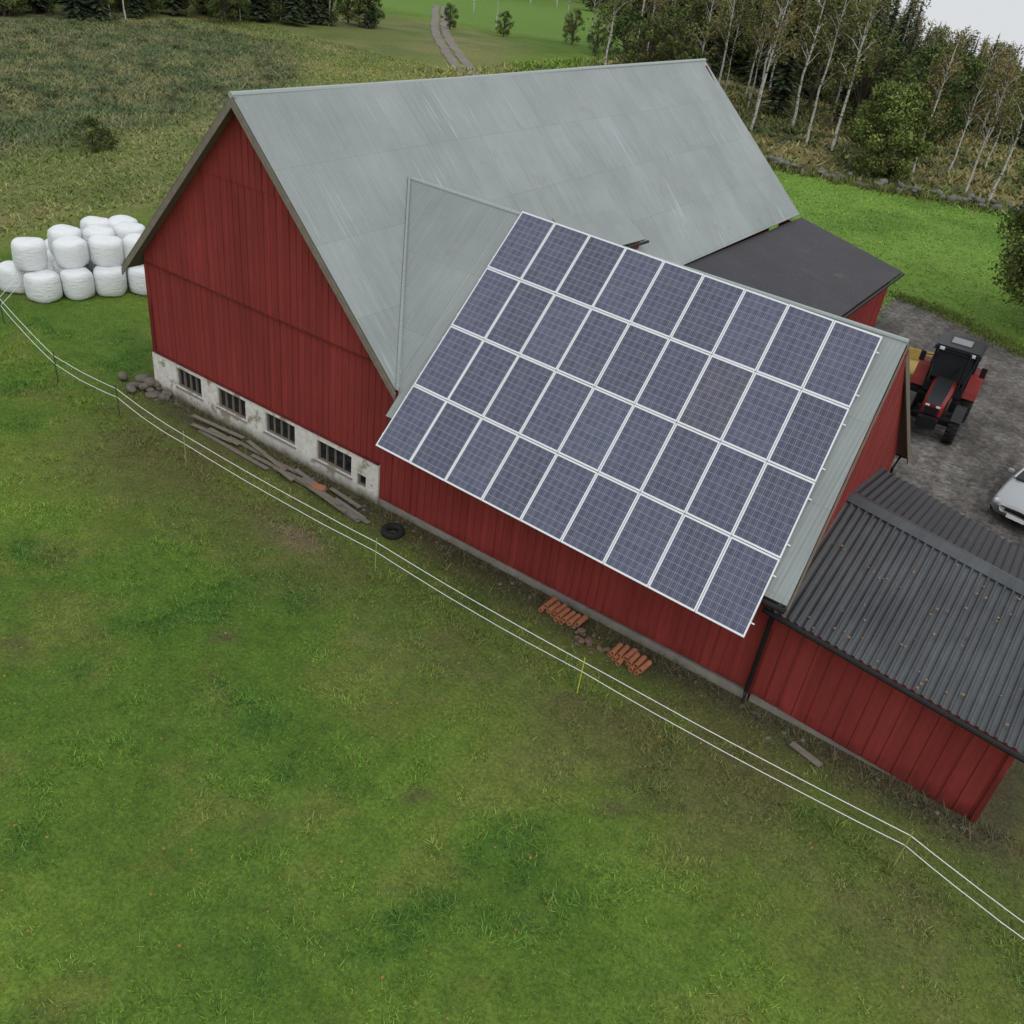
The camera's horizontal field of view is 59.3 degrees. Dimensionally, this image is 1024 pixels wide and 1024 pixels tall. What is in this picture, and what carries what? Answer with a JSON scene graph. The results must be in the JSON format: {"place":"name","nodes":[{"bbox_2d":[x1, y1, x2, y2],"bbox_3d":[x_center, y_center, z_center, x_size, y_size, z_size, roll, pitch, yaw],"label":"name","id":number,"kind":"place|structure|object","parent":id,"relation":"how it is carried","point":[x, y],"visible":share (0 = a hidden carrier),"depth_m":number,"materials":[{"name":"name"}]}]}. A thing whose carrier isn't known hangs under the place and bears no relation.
{"place":"outdoors","nodes":[
{"label":"outdoors","id":0,"kind":"place"},
{"bbox_2d":[80,216,108,238],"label":"silage bale","id":1,"kind":"object","parent":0,"point":[85,222],"visible":0.41,"depth_m":33.88},
{"bbox_2d":[430,4,479,75],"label":"farm track","id":2,"kind":"structure","parent":0,"point":[453,46],"depth_m":107.27,"materials":[{"name":"grey gravel"}]},
{"bbox_2d":[0,0,1023,1023],"bbox_3d":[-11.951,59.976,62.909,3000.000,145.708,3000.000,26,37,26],"label":"ground","id":3,"kind":"structure","parent":0,"point":[402,33],"depth_m":16.46,"materials":[{"name":"green plant"}]},
{"bbox_2d":[0,260,26,293],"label":"silage bale","id":4,"kind":"object","parent":3,"relation":"on","point":[9,271],"visible":0.54,"depth_m":31.56},
{"bbox_2d":[26,262,53,271],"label":"silage bale","id":5,"kind":"object","parent":3,"relation":"on","point":[50,266],"visible":0.11,"depth_m":32.06},
{"bbox_2d":[11,237,47,270],"bbox_3d":[-16.832,-8.999,31.395,1.109,1.002,1.171,8,33,-3],"label":"silage bale","id":6,"kind":"object","parent":5,"relation":"on","point":[29,253],"visible":1,"depth_m":31.05},
{"bbox_2d":[23,269,62,303],"bbox_3d":[-16.462,-7.935,31.581,1.189,0.978,1.130,-7,35,-21],"label":"silage bale","id":7,"kind":"object","parent":3,"relation":"on","point":[44,286],"visible":1,"depth_m":31.23},
{"bbox_2d":[47,249,54,263],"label":"silage bale","id":8,"kind":"object","parent":3,"relation":"on","point":[51,259],"visible":0.06,"depth_m":32.95},
{"bbox_2d":[47,224,81,253],"bbox_3d":[-16.326,-9.909,32.918,1.164,0.973,1.218,16,33,11],"label":"silage bale","id":9,"kind":"object","parent":8,"relation":"on","point":[54,232],"visible":0.42,"depth_m":32.53},
{"bbox_2d":[52,261,86,289],"bbox_3d":[-16.069,-8.653,32.762,1.150,0.978,1.214,-18,43,-34],"label":"silage bale","id":10,"kind":"object","parent":3,"relation":"on","point":[58,269],"visible":0.06,"depth_m":32.18},
{"bbox_2d":[52,235,89,268],"bbox_3d":[-15.733,-9.270,32.096,1.149,0.944,1.209,7,35,1],"label":"silage bale","id":11,"kind":"object","parent":10,"relation":"on","point":[70,251],"visible":1,"depth_m":31.72},
{"bbox_2d":[60,267,95,300],"bbox_3d":[-15.514,-8.178,32.145,1.122,0.991,1.088,12,34,8],"label":"silage bale","id":12,"kind":"object","parent":3,"relation":"on","point":[77,284],"visible":0.98,"depth_m":31.77},
{"bbox_2d":[86,260,91,271],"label":"silage bale","id":13,"kind":"object","parent":3,"relation":"on","point":[89,265],"visible":0.02,"depth_m":33.63},
{"bbox_2d":[82,224,114,245],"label":"silage bale","id":14,"kind":"object","parent":13,"relation":"on","point":[88,232],"visible":0.41,"depth_m":32.93},
{"bbox_2d":[64,116,119,152],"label":"shrub","id":15,"kind":"object","parent":3,"relation":"on","point":[104,134],"visible":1,"depth_m":48.57,"materials":[{"name":"green plant"}]},
{"bbox_2d":[93,265,126,296],"bbox_3d":[-14.606,-8.420,32.712,1.113,0.986,1.149,-5,36,-18],"label":"silage bale","id":16,"kind":"object","parent":3,"relation":"on","point":[110,281],"visible":0.95,"depth_m":32.33},
{"bbox_2d":[128,266,146,295],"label":"silage bale","id":17,"kind":"object","parent":3,"relation":"on","point":[136,280],"visible":0.5,"depth_m":32.72},
{"bbox_2d":[122,233,143,265],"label":"silage bale","id":18,"kind":"object","parent":17,"relation":"on","point":[129,241],"visible":0.36,"depth_m":32.65},
{"bbox_2d":[118,371,172,400],"bbox_3d":[-11.111,-3.829,27.090,1.094,0.458,2.036,-21,43,-37],"label":"corner rubble","id":19,"kind":"object","parent":3,"relation":"on","point":[147,383],"visible":0.99,"depth_m":26.92,"materials":[{"name":"stone"}]},
{"bbox_2d":[191,414,244,438],"bbox_3d":[-8.337,-2.427,25.493,1.914,0.030,0.120,23,37,20],"label":"wood plank","id":20,"kind":"object","parent":3,"relation":"on","point":[218,426],"visible":1,"depth_m":25.47,"materials":[{"name":"grey wood"}]},
{"bbox_2d":[198,430,268,469],"bbox_3d":[-7.696,-1.730,24.788,2.913,0.031,0.120,27,35,28],"label":"wood plank","id":21,"kind":"object","parent":3,"relation":"on","point":[245,456],"visible":1,"depth_m":24.73,"materials":[{"name":"grey wood"}]},
{"bbox_2d":[191,423,231,442],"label":"wood plank","id":22,"kind":"object","parent":21,"relation":"on","point":[204,429],"visible":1,"depth_m":25.30,"materials":[{"name":"grey wood"}]},
{"bbox_2d":[208,428,240,444],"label":"wood plank","id":23,"kind":"object","parent":22,"relation":"on","point":[233,441],"visible":1,"depth_m":25.12,"materials":[{"name":"grey wood"}]},
{"bbox_2d":[0,13,470,240],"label":"meadow grass","id":24,"kind":"structure","parent":3,"relation":"on","point":[193,81],"depth_m":68.16,"materials":[{"name":"green plant"}]},
{"bbox_2d":[229,436,300,476],"bbox_3d":[-6.709,-1.506,24.641,3.079,0.030,0.120,26,37,25],"label":"wood plank","id":25,"kind":"object","parent":3,"relation":"on","point":[260,454],"visible":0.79,"depth_m":24.75,"materials":[{"name":"grey wood"}]},
{"bbox_2d":[250,454,297,476],"bbox_3d":[-6.047,-1.064,24.090,2.558,0.032,0.120,25,35,23],"label":"wood plank","id":26,"kind":"object","parent":3,"relation":"on","point":[263,460],"visible":0.58,"depth_m":24.36,"materials":[{"name":"grey wood"}]},
{"bbox_2d":[273,466,305,486],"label":"wood plank","id":27,"kind":"object","parent":3,"relation":"on","point":[276,468],"visible":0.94,"depth_m":23.90,"materials":[{"name":"grey wood"}]},
{"bbox_2d":[246,440,286,470],"bbox_3d":[-6.711,-1.554,24.547,0.120,0.031,1.921,-24,44,-38],"label":"wood plank","id":28,"kind":"object","parent":27,"relation":"on","point":[265,454],"visible":1,"depth_m":24.51,"materials":[{"name":"grey wood"}]},
{"bbox_2d":[277,468,294,480],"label":"wood plank","id":29,"kind":"object","parent":28,"relation":"on","point":[285,474],"visible":1,"depth_m":23.73,"materials":[{"name":"grey wood"}]},
{"bbox_2d":[299,481,370,523],"bbox_3d":[-4.584,-0.274,23.162,2.588,0.031,0.120,29,40,28],"label":"wood plank","id":30,"kind":"object","parent":27,"relation":"on","point":[363,519],"visible":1,"depth_m":22.71,"materials":[{"name":"grey wood"}]},
{"bbox_2d":[295,476,308,485],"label":"wood plank","id":31,"kind":"object","parent":30,"relation":"on","point":[300,480],"visible":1,"depth_m":23.67,"materials":[{"name":"grey wood"}]},
{"bbox_2d":[300,477,341,505],"bbox_3d":[-4.948,-0.535,23.318,1.634,0.030,0.120,31,38,32],"label":"wood plank","id":32,"kind":"object","parent":31,"relation":"on","point":[331,498],"visible":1,"depth_m":23.18,"materials":[{"name":"grey wood"}]},
{"bbox_2d":[294,468,325,490],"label":"wood plank","id":33,"kind":"object","parent":32,"relation":"on","point":[304,475],"visible":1,"depth_m":23.79,"materials":[{"name":"grey wood"}]},
{"bbox_2d":[311,482,326,490],"bbox_3d":[-5.034,-0.624,23.443,0.350,0.140,0.200,21,35,9],"label":"brick scrap","id":34,"kind":"object","parent":30,"relation":"on","point":[315,485],"visible":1,"depth_m":23.39,"materials":[{"name":"brick"}]},
{"bbox_2d":[341,505,358,519],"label":"wood plank","id":35,"kind":"object","parent":30,"relation":"on","point":[352,515],"visible":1,"depth_m":22.70,"materials":[{"name":"grey wood"}]},
{"bbox_2d":[307,485,347,512],"bbox_3d":[-4.750,-0.341,23.100,1.475,0.032,0.120,31,38,29],"label":"wood plank","id":36,"kind":"object","parent":35,"relation":"on","point":[342,509],"visible":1,"depth_m":23.05,"materials":[{"name":"grey wood"}]},
{"bbox_2d":[329,487,361,508],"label":"wood plank","id":37,"kind":"object","parent":3,"relation":"on","point":[345,497],"visible":1,"depth_m":23.29,"materials":[{"name":"grey wood"}]},
{"bbox_2d":[328,498,365,521],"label":"wooden plank","id":38,"kind":"object","parent":3,"relation":"on","point":[346,505],"visible":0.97,"depth_m":22.95,"materials":[{"name":"grey wood"}]},
{"bbox_2d":[381,523,404,539],"bbox_3d":[-2.966,0.478,22.373,0.590,0.170,0.590,26,37,26],"label":"old tyre","id":39,"kind":"object","parent":3,"relation":"on","point":[388,527],"visible":1,"depth_m":22.25,"materials":[{"name":"rubber"}]},
{"bbox_2d":[441,2,458,28],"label":"field tree","id":40,"kind":"object","parent":3,"relation":"on","point":[450,8],"visible":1,"depth_m":119.61,"materials":[{"name":"green plant"}]},
{"bbox_2d":[495,10,514,36],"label":"field tree","id":41,"kind":"object","parent":3,"relation":"on","point":[505,20],"visible":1,"depth_m":119.94,"materials":[{"name":"green plant"}]},
{"bbox_2d":[0,0,1023,161],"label":"distant forest","id":42,"kind":"object","parent":3,"relation":"on","point":[801,75],"visible":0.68,"depth_m":92.26,"materials":[{"name":"green plant"}]},
{"bbox_2d":[0,272,1023,938],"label":"electric fence","id":43,"kind":"object","parent":3,"relation":"on","point":[534,634],"visible":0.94,"depth_m":18.39,"materials":[{"name":"white plastic"}]},
{"bbox_2d":[0,446,1023,1020],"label":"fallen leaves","id":44,"kind":"object","parent":3,"relation":"on","point":[490,794],"visible":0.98,"depth_m":16.20,"materials":[{"name":"brown plant"}]},
{"bbox_2d":[121,58,910,702],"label":"red barn","id":45,"kind":"structure","parent":3,"relation":"on","point":[315,260],"depth_m":22.78,"materials":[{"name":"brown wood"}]},
{"bbox_2d":[181,370,201,393],"bbox_3d":[-9.337,-3.816,26.313,1.100,0.630,0.020,26,37,26],"label":"window glass","id":46,"kind":"structure","parent":45,"relation":"in","point":[182,372],"depth_m":26.34,"materials":[{"name":"black glass"}]},
{"bbox_2d":[221,389,245,416],"bbox_3d":[-7.853,-3.100,25.504,1.190,0.630,0.020,26,37,26],"label":"window glass","id":47,"kind":"structure","parent":45,"relation":"in","point":[236,399],"depth_m":25.53,"materials":[{"name":"black glass"}]},
{"bbox_2d":[269,414,294,441],"bbox_3d":[-6.263,-2.311,24.650,1.170,0.620,0.020,26,37,26],"label":"window glass","id":48,"kind":"structure","parent":45,"relation":"in","point":[278,422],"depth_m":24.66,"materials":[{"name":"black glass"}]},
{"bbox_2d":[321,442,350,471],"bbox_3d":[-4.621,-1.464,23.785,1.270,0.620,0.020,26,37,26],"label":"window glass","id":49,"kind":"structure","parent":45,"relation":"in","point":[323,446],"depth_m":23.80,"materials":[{"name":"black glass"}]},
{"bbox_2d":[361,475,365,483],"bbox_3d":[-3.847,-0.859,23.488,0.320,0.360,0.020,26,37,26],"label":"window glass","id":50,"kind":"structure","parent":45,"relation":"in","point":[363,479],"depth_m":23.50,"materials":[{"name":"black glass"}]},
{"bbox_2d":[376,211,882,637],"bbox_3d":[2.255,-2.461,19.106,9.370,4.708,5.086,26,37,26],"label":"solar panel array","id":51,"kind":"object","parent":45,"relation":"attached to","point":[660,345],"visible":1,"depth_m":18.78,"materials":[{"name":"glass"},{"name":"silicon solar cells"},{"name":"aluminium"}]},
{"bbox_2d":[154,397,965,830],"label":"wall base stones","id":52,"kind":"object","parent":3,"relation":"on","point":[638,651],"depth_m":19.16,"materials":[{"name":"grey stone"}]},
{"bbox_2d":[538,597,587,627],"bbox_3d":[1.166,2.290,20.414,1.082,0.228,0.540,28,38,28],"label":"clay pipe stack","id":53,"kind":"object","parent":3,"relation":"on","point":[555,608],"visible":1,"depth_m":20.29,"materials":[{"name":"orange ceramic"}]},
{"bbox_2d":[562,8,585,44],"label":"field tree","id":54,"kind":"object","parent":3,"relation":"on","point":[571,27],"visible":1,"depth_m":122.67,"materials":[{"name":"green plant"}]},
{"bbox_2d":[572,625,611,653],"bbox_3d":[1.678,2.867,19.782,1.111,0.184,0.605,26,37,26],"label":"stone heap","id":55,"kind":"object","parent":3,"relation":"on","point":[587,640],"visible":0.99,"depth_m":19.75,"materials":[{"name":"grey stone"}]},
{"bbox_2d":[587,23,608,55],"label":"field tree","id":56,"kind":"object","parent":3,"relation":"on","point":[597,39],"visible":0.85,"depth_m":114.60,"materials":[{"name":"green plant"}]},
{"bbox_2d":[589,0,608,30],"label":"tree","id":57,"kind":"object","parent":3,"relation":"on","point":[595,4],"visible":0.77,"depth_m":128.19,"materials":[{"name":"green plant"}]},
{"bbox_2d":[607,642,651,674],"bbox_3d":[2.522,3.160,19.378,0.930,0.228,0.534,28,38,28],"label":"clay pipe stack","id":58,"kind":"object","parent":3,"relation":"on","point":[635,663],"visible":1,"depth_m":19.32,"materials":[{"name":"orange ceramic"}]},
{"bbox_2d":[645,0,670,53],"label":"birch tree","id":59,"kind":"object","parent":3,"relation":"on","point":[654,8],"visible":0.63,"depth_m":96.05,"materials":[{"name":"green plant"}]},
{"bbox_2d":[693,1,733,22],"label":"birch tree","id":60,"kind":"object","parent":3,"relation":"on","point":[721,7],"visible":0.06,"depth_m":102.51,"materials":[{"name":"green plant"}]},
{"bbox_2d":[411,55,1023,218],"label":"woodland grass","id":61,"kind":"structure","parent":3,"relation":"on","point":[966,139],"depth_m":82.69,"materials":[{"name":"green plant"}]},
{"bbox_2d":[706,0,752,83],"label":"birch tree","id":62,"kind":"object","parent":3,"relation":"on","point":[733,26],"visible":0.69,"depth_m":88.90,"materials":[{"name":"green plant"}]},
{"bbox_2d":[754,0,798,117],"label":"birch tree","id":63,"kind":"object","parent":3,"relation":"on","point":[770,13],"visible":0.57,"depth_m":82.92,"materials":[{"name":"green plant"}]},
{"bbox_2d":[750,0,810,130],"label":"birch tree","id":64,"kind":"object","parent":3,"relation":"on","point":[780,50],"visible":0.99,"depth_m":76.00,"materials":[{"name":"green plant"}]},
{"bbox_2d":[684,217,904,327],"bbox_3d":[10.382,-8.099,35.056,5.780,3.720,13.800,26,37,26],"label":"lean to annex","id":65,"kind":"object","parent":3,"relation":"on","point":[801,260],"visible":0.38,"depth_m":35.17,"materials":[{"name":"black metal"}]},
{"bbox_2d":[789,741,822,767],"bbox_3d":[5.795,4.777,17.744,0.150,0.030,0.700,-22,43,-35],"label":"fallen board","id":66,"kind":"object","parent":3,"relation":"on","point":[806,754],"visible":1,"depth_m":17.72,"materials":[{"name":"grey wood"}]},
{"bbox_2d":[805,0,864,144],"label":"birch tree","id":67,"kind":"object","parent":3,"relation":"on","point":[840,23],"visible":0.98,"depth_m":74.26,"materials":[{"name":"green plant"}]},
{"bbox_2d":[831,0,886,122],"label":"birch tree","id":68,"kind":"object","parent":3,"relation":"on","point":[832,118],"visible":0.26,"depth_m":86.70,"materials":[{"name":"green plant"}]},
{"bbox_2d":[827,0,901,150],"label":"birch tree","id":69,"kind":"object","parent":3,"relation":"on","point":[871,5],"visible":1,"depth_m":72.93,"materials":[{"name":"green plant"}]},
{"bbox_2d":[748,467,1023,822],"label":"storage shed","id":70,"kind":"structure","parent":3,"relation":"on","point":[825,681],"depth_m":17.30,"materials":[{"name":"wood"}]},
{"bbox_2d":[841,79,939,180],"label":"round bush tree","id":71,"kind":"object","parent":3,"relation":"on","point":[890,127],"visible":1,"depth_m":66.25,"materials":[{"name":"green plant"}]},
{"bbox_2d":[764,155,1018,216],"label":"wall weeds","id":72,"kind":"object","parent":3,"relation":"on","point":[888,189],"depth_m":65.69,"materials":[{"name":"green plant"}]},
{"bbox_2d":[764,155,1023,211],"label":"stone wall","id":73,"kind":"structure","parent":3,"relation":"on","point":[953,198],"depth_m":65.70,"materials":[{"name":"grey stone"}]},
{"bbox_2d":[769,169,1023,344],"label":"pasture grass","id":74,"kind":"structure","parent":3,"relation":"on","point":[894,235],"depth_m":55.35,"materials":[{"name":"green plant"}]},
{"bbox_2d":[901,19,951,131],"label":"birch tree","id":75,"kind":"object","parent":3,"relation":"on","point":[939,30],"visible":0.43,"depth_m":74.28,"materials":[{"name":"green plant"}]},
{"bbox_2d":[914,34,948,82],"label":"birch tree","id":76,"kind":"object","parent":3,"relation":"on","point":[923,49],"visible":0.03,"depth_m":81.50,"materials":[{"name":"green plant"}]},
{"bbox_2d":[911,30,971,175],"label":"birch tree","id":77,"kind":"object","parent":3,"relation":"on","point":[952,71],"visible":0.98,"depth_m":68.16,"materials":[{"name":"green plant"}]},
{"bbox_2d":[874,297,1023,550],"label":"gravel yard","id":78,"kind":"structure","parent":3,"relation":"on","point":[967,473],"depth_m":31.04,"materials":[{"name":"grey gravel"}]},
{"bbox_2d":[910,347,933,382],"bbox_3d":[14.684,-4.779,33.139,2.120,1.300,3.825,17,34,14],"label":"farm trailer","id":79,"kind":"object","parent":78,"relation":"on","point":[915,353],"visible":0.02,"depth_m":34.29,"materials":[{"name":"yellow paint"}]},
{"bbox_2d":[910,331,987,444],"bbox_3d":[14.956,-4.353,31.184,2.200,2.816,4.324,24,36,23],"label":"tractor","id":80,"kind":"object","parent":78,"relation":"on","point":[945,374],"visible":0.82,"depth_m":30.83,"materials":[{"name":"metal"}]},
{"bbox_2d":[886,288,1023,362],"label":"yard edge weeds","id":81,"kind":"object","parent":78,"relation":"on","point":[988,333],"visible":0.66,"depth_m":41.66,"materials":[{"name":"green plant"}]},
{"bbox_2d":[990,467,1023,524],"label":"parked car","id":82,"kind":"object","parent":78,"relation":"on","point":[1007,501],"visible":1,"depth_m":26.23,"materials":[{"name":"silver metal"}]},
{"bbox_2d":[947,40,1011,171],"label":"birch tree","id":83,"kind":"object","parent":3,"relation":"on","point":[982,86],"visible":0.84,"depth_m":71.35,"materials":[{"name":"green plant"}]},
{"bbox_2d":[959,45,1023,192],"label":"birch tree","id":84,"kind":"object","parent":3,"relation":"on","point":[1007,74],"visible":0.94,"depth_m":65.30,"materials":[{"name":"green plant"}]},
{"bbox_2d":[984,66,1023,167],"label":"birch tree","id":85,"kind":"object","parent":3,"relation":"on","point":[1018,73],"visible":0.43,"depth_m":74.72,"materials":[{"name":"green plant"}]},
{"bbox_2d":[984,58,1023,148],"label":"birch tree","id":86,"kind":"object","parent":3,"relation":"on","point":[1017,66],"visible":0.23,"depth_m":84.61,"materials":[{"name":"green plant"}]},
{"bbox_2d":[987,77,1023,202],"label":"birch tree","id":87,"kind":"object","parent":3,"relation":"on","point":[1006,124],"visible":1,"depth_m":63.85,"materials":[{"name":"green plant"}]},
{"bbox_2d":[988,156,1023,314],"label":"oak tree","id":88,"kind":"object","parent":3,"relation":"on","point":[1015,249],"visible":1,"depth_m":40.25,"materials":[{"name":"green plant"}]},
{"bbox_2d":[808,0,1023,70],"label":"sky","id":89,"kind":"structure","parent":0,"point":[992,18],"materials":[{"name":"white"}]},
{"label":"silage bale","id":90,"kind":"object","parent":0,"visible":0},
{"bbox_2d":[88,234,123,266],"bbox_3d":[-14.707,-9.471,32.629,1.214,0.938,1.177,16,34,10],"label":"silage bale","id":91,"kind":"object","parent":90,"relation":"on","point":[105,250],"visible":1,"depth_m":32.27},
{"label":"silage bale","id":92,"kind":"object","parent":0,"visible":0},
{"bbox_2d":[109,215,137,228],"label":"silage bale","id":93,"kind":"object","parent":92,"relation":"on","point":[115,220],"visible":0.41,"depth_m":34.34},
{"bbox_2d":[113,221,144,239],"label":"silage bale","id":94,"kind":"object","parent":92,"relation":"on","point":[123,229],"visible":0.42,"depth_m":33.48}
]}

